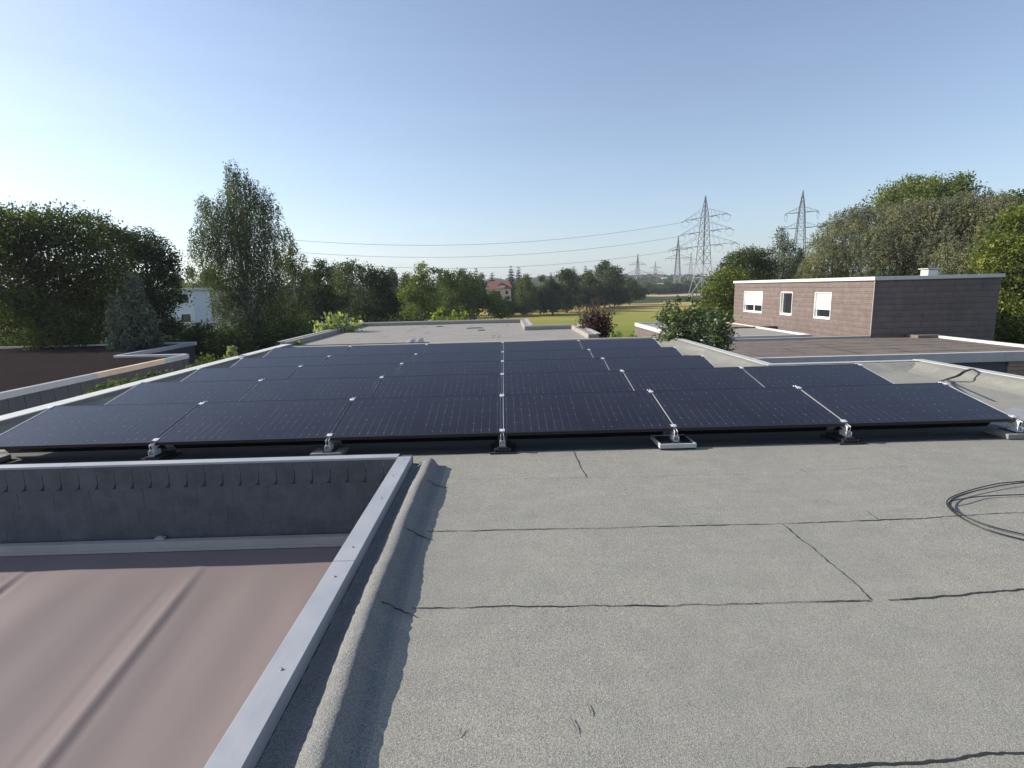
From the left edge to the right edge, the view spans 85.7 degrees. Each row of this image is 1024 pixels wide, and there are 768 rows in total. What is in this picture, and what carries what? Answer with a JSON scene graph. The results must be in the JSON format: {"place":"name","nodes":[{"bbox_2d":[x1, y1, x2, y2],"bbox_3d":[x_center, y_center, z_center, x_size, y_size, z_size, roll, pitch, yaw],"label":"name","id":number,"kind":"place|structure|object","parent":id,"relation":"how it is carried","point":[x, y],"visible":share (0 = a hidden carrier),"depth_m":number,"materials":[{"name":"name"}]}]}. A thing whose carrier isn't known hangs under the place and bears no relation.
{"place":"outdoors","nodes":[
{"label":"outdoors","id":0,"kind":"place"},
{"bbox_2d":[0,292,726,359],"bbox_3d":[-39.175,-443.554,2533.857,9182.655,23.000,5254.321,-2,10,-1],"label":"ground","id":1,"kind":"structure","parent":0,"point":[648,299],"depth_m":272.61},
{"bbox_2d":[0,195,148,349],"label":"broadleaf tree","id":2,"kind":"object","parent":1,"relation":"on","point":[46,318],"visible":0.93,"depth_m":24.99,"materials":[{"name":"green plant"}]},
{"bbox_2d":[0,342,196,415],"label":"flat roof house","id":3,"kind":"structure","parent":1,"relation":"on","point":[31,378],"depth_m":17.47,"materials":[{"name":"metal"}]},
{"bbox_2d":[100,292,136,351],"bbox_3d":[-16.228,-1.206,22.932,1.867,5.172,1.963,-2,10,-1],"label":"spruce tree","id":4,"kind":"object","parent":1,"relation":"on","point":[118,330],"visible":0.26,"depth_m":22.56,"materials":[{"name":"green plant"}]},
{"bbox_2d":[76,369,173,395],"bbox_3d":[-8.762,1.308,13.093,0.529,3.200,3.665,-2,10,-6],"label":"shrub","id":5,"kind":"object","parent":1,"relation":"on","point":[123,382],"visible":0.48,"depth_m":12.45,"materials":[{"name":"green plant"}]},
{"bbox_2d":[93,223,194,341],"bbox_3d":[-20.826,-4.472,31.608,5.083,9.244,5.598,-9,12,-36],"label":"broadleaf tree","id":6,"kind":"object","parent":1,"relation":"on","point":[163,266],"visible":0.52,"depth_m":30.99,"materials":[{"name":"green plant"}]},
{"bbox_2d":[120,270,170,347],"bbox_3d":[-16.174,-1.876,24.157,2.970,6.087,3.166,-2,10,-1],"label":"spruce tree","id":7,"kind":"object","parent":1,"relation":"on","point":[142,319],"visible":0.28,"depth_m":23.64,"materials":[{"name":"green plant"}]},
{"bbox_2d":[159,288,213,330],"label":"apartment block","id":8,"kind":"structure","parent":1,"relation":"on","point":[198,310],"depth_m":82.14,"materials":[{"name":"paint"}]},
{"bbox_2d":[167,318,225,361],"bbox_3d":[-15.083,-1.269,27.174,3.156,3.892,2.560,-2,10,-1],"label":"shrub","id":9,"kind":"object","parent":1,"relation":"on","point":[198,336],"visible":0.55,"depth_m":26.78,"materials":[{"name":"green plant"}]},
{"bbox_2d":[181,265,215,322],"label":"broadleaf tree","id":10,"kind":"object","parent":1,"relation":"on","point":[199,284],"visible":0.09,"depth_m":94.67,"materials":[{"name":"green plant"}]},
{"bbox_2d":[176,352,223,367],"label":"hedge","id":11,"kind":"object","parent":1,"relation":"on","point":[209,358],"visible":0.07,"depth_m":15.65,"materials":[{"name":"green plant"}]},
{"bbox_2d":[199,325,261,360],"bbox_3d":[-12.352,-0.753,24.246,2.109,3.636,2.523,7,13,40],"label":"shrub","id":12,"kind":"object","parent":1,"relation":"on","point":[218,348],"visible":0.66,"depth_m":23.79,"materials":[{"name":"green plant"}]},
{"bbox_2d":[0,307,484,364],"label":"undergrowth","id":13,"kind":"object","parent":1,"relation":"on","point":[428,318],"visible":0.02,"depth_m":47.25,"materials":[{"name":"green plant"}]},
{"bbox_2d":[186,159,300,339],"bbox_3d":[-17.618,-7.775,37.044,5.417,13.898,7.075,8,14,44],"label":"birch tree","id":14,"kind":"object","parent":1,"relation":"on","point":[238,278],"visible":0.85,"depth_m":36.31,"materials":[{"name":"green plant"}]},
{"bbox_2d":[237,323,286,354],"bbox_3d":[-11.836,-1.097,26.317,2.884,3.634,2.427,-2,10,-1],"label":"shrub","id":15,"kind":"object","parent":1,"relation":"on","point":[267,338],"visible":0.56,"depth_m":26.04,"materials":[{"name":"green plant"}]},
{"bbox_2d":[265,313,313,340],"bbox_3d":[-11.989,-1.999,30.776,2.961,3.983,3.027,-10,13,-41],"label":"shrub","id":16,"kind":"object","parent":1,"relation":"on","point":[290,330],"visible":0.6,"depth_m":30.34,"materials":[{"name":"green plant"}]},
{"bbox_2d":[269,226,315,329],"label":"birch tree","id":17,"kind":"object","parent":1,"relation":"on","point":[295,309],"visible":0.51,"depth_m":40.22,"materials":[{"name":"green plant"}]},
{"bbox_2d":[297,257,346,327],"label":"slender tree","id":18,"kind":"object","parent":1,"relation":"on","point":[320,292],"visible":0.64,"depth_m":53.85,"materials":[{"name":"green plant"}]},
{"bbox_2d":[309,311,364,332],"bbox_3d":[-7.323,-0.948,22.978,2.494,4.199,2.121,2,11,20],"label":"shrub","id":19,"kind":"object","parent":1,"relation":"on","point":[328,325],"visible":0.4,"depth_m":22.61,"materials":[{"name":"green plant"}]},
{"bbox_2d":[325,257,368,318],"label":"broadleaf tree","id":20,"kind":"object","parent":1,"relation":"on","point":[345,278],"visible":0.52,"depth_m":70.73,"materials":[{"name":"green plant"}]},
{"bbox_2d":[343,261,405,321],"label":"broadleaf tree","id":21,"kind":"object","parent":1,"relation":"on","point":[384,299],"visible":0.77,"depth_m":64.47,"materials":[{"name":"green plant"}]},
{"bbox_2d":[381,267,403,315],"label":"broadleaf tree","id":22,"kind":"object","parent":1,"relation":"on","point":[393,276],"visible":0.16,"depth_m":143.06,"materials":[{"name":"green plant"}]},
{"bbox_2d":[395,260,453,320],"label":"poplar tree","id":23,"kind":"object","parent":1,"relation":"on","point":[419,303],"visible":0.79,"depth_m":59.08,"materials":[{"name":"green plant"}]},
{"bbox_2d":[278,318,600,346],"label":"flat roof house","id":24,"kind":"structure","parent":1,"relation":"on","point":[443,331],"depth_m":20.74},
{"bbox_2d":[429,306,468,320],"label":"shrub","id":25,"kind":"object","parent":1,"relation":"on","point":[452,314],"visible":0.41,"depth_m":31.58,"materials":[{"name":"green plant"}]},
{"bbox_2d":[432,267,516,319],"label":"broadleaf tree","id":26,"kind":"object","parent":1,"relation":"on","point":[465,301],"visible":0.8,"depth_m":87.70,"materials":[{"name":"green plant"}]},
{"bbox_2d":[13,268,957,315],"bbox_3d":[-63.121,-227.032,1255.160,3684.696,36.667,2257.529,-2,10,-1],"label":"distant wood","id":27,"kind":"object","parent":1,"relation":"on","point":[644,279],"visible":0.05,"depth_m":768.83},
{"bbox_2d":[486,281,512,301],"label":"red roof house","id":28,"kind":"structure","parent":1,"relation":"on","point":[503,288],"depth_m":169.67,"materials":[{"name":"tile"}]},
{"bbox_2d":[0,337,1023,767],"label":"flat roof house","id":29,"kind":"structure","parent":1,"relation":"on","point":[806,599],"depth_m":3.08,"materials":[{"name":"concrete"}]},
{"bbox_2d":[0,405,57,434],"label":"mounting rail","id":30,"kind":"object","parent":29,"relation":"on","point":[49,407],"visible":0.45,"depth_m":6.38,"materials":[{"name":"metal"}]},
{"bbox_2d":[0,402,199,452],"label":"solar panel","id":31,"kind":"object","parent":30,"relation":"attached to","point":[98,427],"visible":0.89,"depth_m":6.00,"materials":[{"name":"glass"}]},
{"bbox_2d":[140,450,182,460],"bbox_3d":[-3.672,0.746,5.743,0.270,0.060,0.370,-2,10,-1],"label":"rubber mat","id":32,"kind":"object","parent":29,"relation":"on","point":[166,454],"visible":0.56,"depth_m":5.70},
{"bbox_2d":[0,533,349,767],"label":"terrace awning","id":33,"kind":"object","parent":29,"relation":"attached to","point":[158,652],"visible":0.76,"depth_m":4.06,"materials":[{"name":"fabric"}]},
{"bbox_2d":[148,401,207,455],"bbox_3d":[-3.688,0.499,6.161,0.080,0.405,1.138,-2,10,-1],"label":"mounting rail","id":34,"kind":"object","parent":29,"relation":"on","point":[154,450],"visible":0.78,"depth_m":5.69,"materials":[{"name":"metal"}]},
{"bbox_2d":[154,398,349,448],"bbox_3d":[-2.794,0.482,6.182,1.755,0.212,1.038,-2,22,-1],"label":"solar panel","id":35,"kind":"object","parent":34,"relation":"attached to","point":[259,423],"visible":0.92,"depth_m":6.01,"materials":[{"name":"glass"}]},
{"bbox_2d":[238,379,264,400],"bbox_3d":[-3.713,0.214,7.754,0.080,0.405,1.138,-2,10,-1],"label":"mounting rail","id":36,"kind":"object","parent":29,"relation":"on","point":[251,388],"visible":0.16,"depth_m":7.92,"materials":[{"name":"metal"}]},
{"bbox_2d":[239,376,380,400],"bbox_3d":[-2.820,0.116,7.743,1.755,0.034,1.038,-2,22,-1],"label":"solar panel","id":37,"kind":"object","parent":36,"relation":"attached to","point":[312,388],"visible":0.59,"depth_m":7.82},
{"bbox_2d":[231,356,327,367],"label":"solar panel","id":38,"kind":"object","parent":29,"relation":"on","point":[281,361],"visible":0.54,"depth_m":11.12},
{"bbox_2d":[263,346,348,357],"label":"solar panel","id":39,"kind":"object","parent":29,"relation":"on","point":[309,351],"visible":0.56,"depth_m":12.64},
{"bbox_2d":[310,445,348,455],"bbox_3d":[-1.895,0.701,5.750,0.315,0.060,0.305,-2,10,-1],"label":"ballast slab","id":40,"kind":"object","parent":29,"relation":"on","point":[335,450],"depth_m":5.67,"materials":[{"name":"concrete"}]},
{"bbox_2d":[324,397,355,450],"bbox_3d":[-1.899,0.452,6.180,0.080,0.405,1.138,-2,10,-1],"label":"mounting rail","id":41,"kind":"object","parent":29,"relation":"on","point":[328,446],"visible":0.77,"depth_m":5.73,"materials":[{"name":"metal"}]},
{"bbox_2d":[330,394,500,443],"bbox_3d":[-1.004,0.435,6.201,1.755,0.212,1.038,-2,22,-1],"label":"solar panel","id":42,"kind":"object","parent":41,"relation":"attached to","point":[420,419],"visible":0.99,"depth_m":6.03,"materials":[{"name":"glass"}]},
{"bbox_2d":[289,363,400,378],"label":"solar panel","id":43,"kind":"object","parent":29,"relation":"on","point":[346,370],"visible":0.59,"depth_m":9.50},
{"bbox_2d":[322,354,414,364],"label":"solar panel","id":44,"kind":"object","parent":29,"relation":"on","point":[368,359],"visible":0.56,"depth_m":11.14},
{"bbox_2d":[370,376,383,397],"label":"mounting rail","id":45,"kind":"object","parent":29,"relation":"on","point":[381,377],"visible":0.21,"depth_m":7.91,"materials":[{"name":"metal"}]},
{"bbox_2d":[372,373,500,397],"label":"solar panel","id":46,"kind":"object","parent":45,"relation":"attached to","point":[437,385],"visible":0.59,"depth_m":7.84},
{"bbox_2d":[344,344,425,354],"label":"solar panel","id":47,"kind":"object","parent":29,"relation":"on","point":[387,349],"visible":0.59,"depth_m":12.66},
{"bbox_2d":[397,361,501,375],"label":"solar panel","id":48,"kind":"object","parent":29,"relation":"on","point":[450,368],"visible":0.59,"depth_m":9.52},
{"bbox_2d":[413,351,501,362],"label":"solar panel","id":49,"kind":"object","parent":29,"relation":"on","point":[456,357],"visible":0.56,"depth_m":11.16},
{"bbox_2d":[424,342,501,352],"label":"solar panel","id":50,"kind":"object","parent":29,"relation":"on","point":[466,347],"visible":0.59,"depth_m":12.68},
{"bbox_2d":[499,394,504,445],"bbox_3d":[-0.110,0.405,6.200,0.080,0.405,1.138,-2,10,-1],"label":"mounting rail","id":51,"kind":"object","parent":29,"relation":"on","point":[502,436],"visible":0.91,"depth_m":5.93,"materials":[{"name":"metal"}]},
{"bbox_2d":[503,390,672,438],"bbox_3d":[0.785,0.389,6.221,1.755,0.212,1.038,-2,22,-1],"label":"solar panel","id":52,"kind":"object","parent":51,"relation":"attached to","point":[581,414],"visible":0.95,"depth_m":6.05,"materials":[{"name":"glass"}]},
{"bbox_2d":[490,441,515,453],"bbox_3d":[-0.094,0.652,5.782,0.270,0.060,0.370,-2,10,-1],"label":"rubber mat","id":53,"kind":"object","parent":29,"relation":"on","point":[509,447],"visible":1,"depth_m":5.67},
{"bbox_2d":[503,340,580,350],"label":"solar panel","id":54,"kind":"object","parent":29,"relation":"on","point":[543,345],"visible":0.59,"depth_m":12.70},
{"bbox_2d":[503,349,591,359],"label":"solar panel","id":55,"kind":"object","parent":29,"relation":"on","point":[546,354],"visible":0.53,"depth_m":11.18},
{"bbox_2d":[503,370,631,393],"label":"solar panel","id":56,"kind":"object","parent":29,"relation":"on","point":[564,382],"visible":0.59,"depth_m":7.85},
{"bbox_2d":[579,338,659,348],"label":"solar panel","id":57,"kind":"object","parent":29,"relation":"on","point":[620,343],"visible":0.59,"depth_m":12.72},
{"bbox_2d":[620,369,634,390],"bbox_3d":[1.655,0.073,7.812,0.080,0.405,1.138,-2,10,-1],"label":"mounting rail","id":58,"kind":"object","parent":29,"relation":"on","point":[621,370],"visible":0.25,"depth_m":7.93,"materials":[{"name":"metal"}]},
{"bbox_2d":[624,367,762,390],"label":"solar panel","id":59,"kind":"object","parent":58,"relation":"attached to","point":[690,378],"visible":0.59,"depth_m":7.87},
{"bbox_2d":[590,347,681,357],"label":"solar panel","id":60,"kind":"object","parent":29,"relation":"on","point":[633,352],"visible":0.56,"depth_m":11.20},
{"bbox_2d":[647,389,678,441],"bbox_3d":[1.679,0.357,6.219,0.080,0.405,1.138,-2,10,-1],"label":"mounting rail","id":61,"kind":"object","parent":29,"relation":"on","point":[674,436],"visible":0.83,"depth_m":5.77,"materials":[{"name":"metal"}]},
{"bbox_2d":[652,387,844,434],"bbox_3d":[2.574,0.342,6.240,1.755,0.212,1.038,-2,22,-1],"label":"solar panel","id":62,"kind":"object","parent":61,"relation":"attached to","point":[741,410],"visible":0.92,"depth_m":6.07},
{"bbox_2d":[650,434,696,449],"bbox_3d":[1.688,0.606,5.791,0.375,0.060,0.370,-2,10,-1],"label":"ballast tray","id":63,"kind":"object","parent":29,"relation":"on","point":[663,442],"visible":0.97,"depth_m":5.67,"materials":[{"name":"metal"}]},
{"bbox_2d":[739,366,763,386],"bbox_3d":[3.444,0.025,7.832,0.080,0.405,1.138,-2,10,-1],"label":"mounting rail","id":64,"kind":"object","parent":29,"relation":"on","point":[742,368],"visible":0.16,"depth_m":7.98,"materials":[{"name":"metal"}]},
{"bbox_2d":[743,364,892,386],"bbox_3d":[4.337,-0.074,7.820,1.755,0.035,1.038,-2,22,-1],"label":"solar panel","id":65,"kind":"object","parent":64,"relation":"attached to","point":[812,375],"visible":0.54,"depth_m":7.89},
{"bbox_2d":[793,385,851,436],"bbox_3d":[3.469,0.310,6.238,0.080,0.405,1.138,-2,10,-1],"label":"mounting rail","id":66,"kind":"object","parent":29,"relation":"on","point":[845,431],"visible":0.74,"depth_m":5.76,"materials":[{"name":"metal"}]},
{"bbox_2d":[798,383,1015,430],"bbox_3d":[4.363,0.294,6.260,1.755,0.212,1.038,-2,22,-1],"label":"solar panel","id":67,"kind":"object","parent":66,"relation":"attached to","point":[898,406],"visible":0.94,"depth_m":6.09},
{"bbox_2d":[820,432,865,444],"bbox_3d":[3.485,0.557,5.820,0.270,0.060,0.370,-2,10,-1],"label":"rubber mat","id":68,"kind":"object","parent":29,"relation":"on","point":[837,438],"visible":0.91,"depth_m":5.71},
{"bbox_2d":[938,381,1023,431],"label":"mounting rail","id":69,"kind":"object","parent":29,"relation":"on","point":[1016,426],"visible":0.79,"depth_m":5.78,"materials":[{"name":"metal"}]},
{"bbox_2d":[946,481,1023,539],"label":"cable coil","id":70,"kind":"object","parent":29,"relation":"on","point":[949,506],"visible":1,"depth_m":4.12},
{"bbox_2d":[984,427,1023,438],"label":"ballast slab","id":71,"kind":"object","parent":29,"relation":"on","point":[1004,432],"depth_m":5.77,"materials":[{"name":"concrete"}]},
{"bbox_2d":[1005,407,1023,420],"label":"metal sheet","id":72,"kind":"object","parent":29,"relation":"on","point":[1018,412],"visible":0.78,"depth_m":6.77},
{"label":"mounting rail","id":73,"kind":"object","parent":29,"relation":"on","visible":0},
{"bbox_2d":[105,380,258,404],"bbox_3d":[-4.609,0.163,7.723,1.755,0.034,1.038,-1,22,-1],"label":"solar panel","id":74,"kind":"object","parent":73,"relation":"attached to","point":[187,391],"visible":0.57,"depth_m":7.79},
{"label":"mounting rail","id":75,"kind":"object","parent":29,"relation":"on","visible":0},
{"bbox_2d":[503,358,607,372],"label":"solar panel","id":76,"kind":"object","parent":75,"relation":"attached to","point":[554,365],"visible":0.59,"depth_m":9.54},
{"bbox_2d":[513,273,541,315],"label":"broadleaf tree","id":77,"kind":"object","parent":1,"relation":"on","point":[526,288],"visible":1,"depth_m":146.45,"materials":[{"name":"green plant"}]},
{"bbox_2d":[538,277,564,314],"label":"broadleaf tree","id":78,"kind":"object","parent":1,"relation":"on","point":[554,291],"visible":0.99,"depth_m":148.60,"materials":[{"name":"green plant"}]},
{"bbox_2d":[553,268,579,312],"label":"broadleaf tree","id":79,"kind":"object","parent":1,"relation":"on","point":[567,280],"visible":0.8,"depth_m":161.20,"materials":[{"name":"green plant"}]},
{"bbox_2d":[569,276,594,310],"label":"broadleaf tree","id":80,"kind":"object","parent":1,"relation":"on","point":[583,294],"visible":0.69,"depth_m":169.85,"materials":[{"name":"green plant"}]},
{"bbox_2d":[578,269,604,308],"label":"broadleaf tree","id":81,"kind":"object","parent":1,"relation":"on","point":[588,278],"visible":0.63,"depth_m":179.62,"materials":[{"name":"green plant"}]},
{"bbox_2d":[575,296,618,337],"bbox_3d":[3.023,-0.869,19.893,1.469,4.588,1.602,-2,10,-1],"label":"shrub","id":82,"kind":"object","parent":1,"relation":"on","point":[595,320],"visible":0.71,"depth_m":19.47,"materials":[{"name":"purple plant"}]},
{"bbox_2d":[592,259,629,306],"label":"broadleaf tree","id":83,"kind":"object","parent":1,"relation":"on","point":[608,274],"visible":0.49,"depth_m":191.96,"materials":[{"name":"green plant"}]},
{"bbox_2d":[607,282,630,306],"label":"broadleaf tree","id":84,"kind":"object","parent":1,"relation":"on","point":[620,294],"visible":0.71,"depth_m":196.18,"materials":[{"name":"green plant"}]},
{"bbox_2d":[618,276,645,304],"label":"broadleaf tree","id":85,"kind":"object","parent":1,"relation":"on","point":[632,284],"visible":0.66,"depth_m":210.65,"materials":[{"name":"green plant"}]},
{"bbox_2d":[651,293,713,345],"bbox_3d":[5.015,-0.329,16.421,1.786,4.667,1.562,-2,10,-1],"label":"fruit tree","id":86,"kind":"object","parent":1,"relation":"on","point":[690,333],"visible":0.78,"depth_m":16.02,"materials":[{"name":"green plant"}]},
{"bbox_2d":[672,196,739,298],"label":"lattice pylon","id":87,"kind":"object","parent":1,"relation":"on","point":[704,226],"visible":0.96,"depth_m":275.04,"materials":[{"name":"metal"}]},
{"bbox_2d":[695,306,741,350],"bbox_3d":[6.641,-0.489,18.479,1.792,4.183,1.665,-2,10,-1],"label":"shrub","id":88,"kind":"object","parent":1,"relation":"on","point":[721,336],"visible":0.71,"depth_m":18.05,"materials":[{"name":"green plant"}]},
{"bbox_2d":[691,259,755,320],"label":"broadleaf tree","id":89,"kind":"object","parent":1,"relation":"on","point":[712,297],"visible":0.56,"depth_m":51.35,"materials":[{"name":"green plant"}]},
{"bbox_2d":[635,322,811,339],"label":"flat roof house","id":90,"kind":"structure","parent":1,"relation":"on","point":[646,329],"depth_m":31.01,"materials":[{"name":"white"}]},
{"bbox_2d":[681,321,776,328],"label":"wing","id":91,"kind":"structure","parent":1,"relation":"on","point":[752,324],"depth_m":34.30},
{"bbox_2d":[713,243,786,289],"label":"broadleaf tree","id":92,"kind":"object","parent":1,"relation":"on","point":[763,269],"visible":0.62,"depth_m":73.11,"materials":[{"name":"green plant"}]},
{"bbox_2d":[763,226,804,279],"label":"slender tree","id":93,"kind":"object","parent":1,"relation":"on","point":[785,247],"visible":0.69,"depth_m":76.66,"materials":[{"name":"green plant"}]},
{"bbox_2d":[783,190,818,257],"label":"lattice pylon","id":94,"kind":"object","parent":1,"relation":"on","point":[799,213],"visible":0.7,"depth_m":258.14,"materials":[{"name":"metal"}]},
{"bbox_2d":[793,202,892,278],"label":"willow tree","id":95,"kind":"object","parent":1,"relation":"on","point":[841,229],"visible":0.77,"depth_m":51.48,"materials":[{"name":"green plant"}]},
{"bbox_2d":[713,334,1023,375],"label":"flat roof house","id":96,"kind":"structure","parent":1,"relation":"on","point":[1003,357],"depth_m":20.27,"materials":[{"name":"grey"}]},
{"bbox_2d":[847,196,973,276],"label":"willow tree","id":97,"kind":"object","parent":1,"relation":"on","point":[902,229],"visible":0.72,"depth_m":46.94,"materials":[{"name":"green plant"}]},
{"bbox_2d":[859,168,989,274],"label":"broadleaf tree","id":98,"kind":"object","parent":1,"relation":"on","point":[929,188],"visible":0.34,"depth_m":59.43,"materials":[{"name":"green plant"}]},
{"bbox_2d":[910,187,1022,274],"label":"willow tree","id":99,"kind":"object","parent":1,"relation":"on","point":[968,214],"visible":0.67,"depth_m":43.01,"materials":[{"name":"green plant"}]},
{"bbox_2d":[963,199,1023,343],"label":"broadleaf tree","id":100,"kind":"object","parent":1,"relation":"on","point":[1005,246],"visible":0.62,"depth_m":28.56,"materials":[{"name":"green plant"}]},
{"bbox_2d":[0,0,1023,289],"label":"sky","id":101,"kind":"structure","parent":0,"point":[418,130],"materials":[{"name":"blue"}]},
{"bbox_2d":[442,301,1017,337],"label":"field","id":102,"kind":"structure","parent":0,"point":[626,318],"depth_m":143.82,"materials":[{"name":"green plant"}]},
{"bbox_2d":[733,268,1005,340],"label":"brown house","id":103,"kind":"structure","parent":0,"point":[929,301],"depth_m":24.79,"materials":[{"name":"brick"}]},
{"bbox_2d":[743,291,762,312],"bbox_3d":[15.961,-5.415,36.353,0.250,1.375,2.727,-2,10,-1],"label":"window","id":104,"kind":"structure","parent":103,"relation":"in","point":[753,300],"depth_m":36.44,"materials":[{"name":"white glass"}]},
{"bbox_2d":[780,292,792,315],"bbox_3d":[16.027,-4.682,32.060,0.250,1.343,1.341,-2,10,-1],"label":"window","id":105,"kind":"structure","parent":103,"relation":"in","point":[786,300],"depth_m":32.27,"materials":[{"name":"white glass"}]},
{"bbox_2d":[813,292,831,319],"bbox_3d":[16.083,-4.042,28.422,0.250,1.359,1.496,-2,10,-1],"label":"window","id":106,"kind":"structure","parent":103,"relation":"in","point":[822,302],"depth_m":28.55,"materials":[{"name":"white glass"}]},
{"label":"mounting rail","id":107,"kind":"object","parent":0,"visible":0},
{"bbox_2d":[181,366,298,381],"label":"solar panel","id":108,"kind":"object","parent":107,"relation":"attached to","point":[243,373],"visible":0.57,"depth_m":9.49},
{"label":"mounting rail","id":109,"kind":"object","parent":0,"visible":0},
{"bbox_2d":[604,355,713,369],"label":"solar panel","id":110,"kind":"object","parent":109,"relation":"attached to","point":[656,362],"visible":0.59,"depth_m":9.56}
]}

